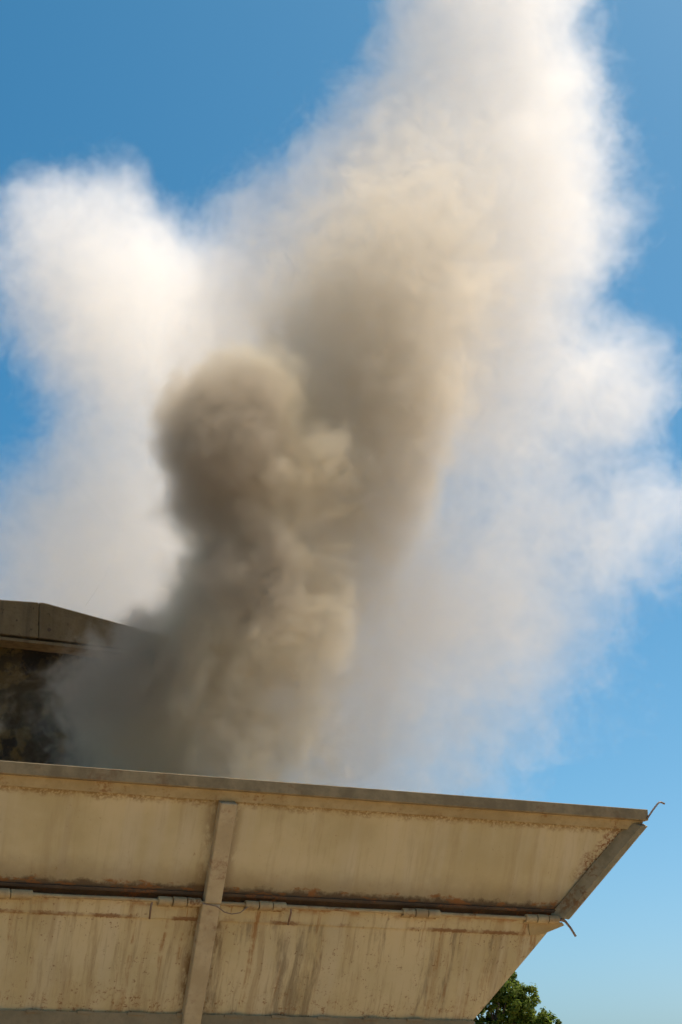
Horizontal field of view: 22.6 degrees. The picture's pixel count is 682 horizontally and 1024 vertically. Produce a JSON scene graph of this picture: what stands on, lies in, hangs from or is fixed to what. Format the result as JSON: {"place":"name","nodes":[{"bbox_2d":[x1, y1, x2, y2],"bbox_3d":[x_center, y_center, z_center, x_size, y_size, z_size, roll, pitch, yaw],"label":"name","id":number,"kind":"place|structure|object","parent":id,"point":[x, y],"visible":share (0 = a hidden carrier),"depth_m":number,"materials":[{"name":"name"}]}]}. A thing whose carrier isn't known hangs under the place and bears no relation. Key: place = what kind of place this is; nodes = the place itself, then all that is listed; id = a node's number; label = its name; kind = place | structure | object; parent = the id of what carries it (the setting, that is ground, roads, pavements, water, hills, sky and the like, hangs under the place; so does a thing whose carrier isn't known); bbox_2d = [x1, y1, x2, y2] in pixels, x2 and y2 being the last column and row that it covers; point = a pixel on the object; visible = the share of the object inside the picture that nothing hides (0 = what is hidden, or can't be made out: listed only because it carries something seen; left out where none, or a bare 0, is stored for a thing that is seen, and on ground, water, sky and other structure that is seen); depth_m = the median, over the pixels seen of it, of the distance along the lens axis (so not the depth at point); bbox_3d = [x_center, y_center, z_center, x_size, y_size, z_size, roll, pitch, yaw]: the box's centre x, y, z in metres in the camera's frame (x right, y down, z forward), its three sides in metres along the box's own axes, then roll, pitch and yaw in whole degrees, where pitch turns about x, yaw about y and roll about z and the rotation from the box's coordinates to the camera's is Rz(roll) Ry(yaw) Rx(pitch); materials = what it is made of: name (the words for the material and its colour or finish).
{"place":"outdoors","nodes":[
{"label":"outdoors","id":0,"kind":"place"},
{"bbox_2d":[0,600,208,774],"bbox_3d":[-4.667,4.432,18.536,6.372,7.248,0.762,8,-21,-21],"label":"concrete wall","id":1,"kind":"structure","parent":0,"point":[80,689],"depth_m":19.96,"materials":[{"name":"concrete"}]},
{"bbox_2d":[0,760,664,1023],"bbox_3d":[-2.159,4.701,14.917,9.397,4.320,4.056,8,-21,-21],"label":"concrete building","id":2,"kind":"structure","parent":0,"point":[134,897],"depth_m":14.35,"materials":[{"name":"beige paint"}]},
{"bbox_2d":[0,0,681,1023],"label":"sky","id":3,"kind":"structure","parent":0,"point":[340,341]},
{"bbox_2d":[473,972,561,1023],"bbox_3d":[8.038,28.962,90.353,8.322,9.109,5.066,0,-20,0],"label":"broadleaf tree","id":4,"kind":"object","parent":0,"point":[516,1003],"visible":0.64,"depth_m":90.04,"materials":[{"name":"green plant"}]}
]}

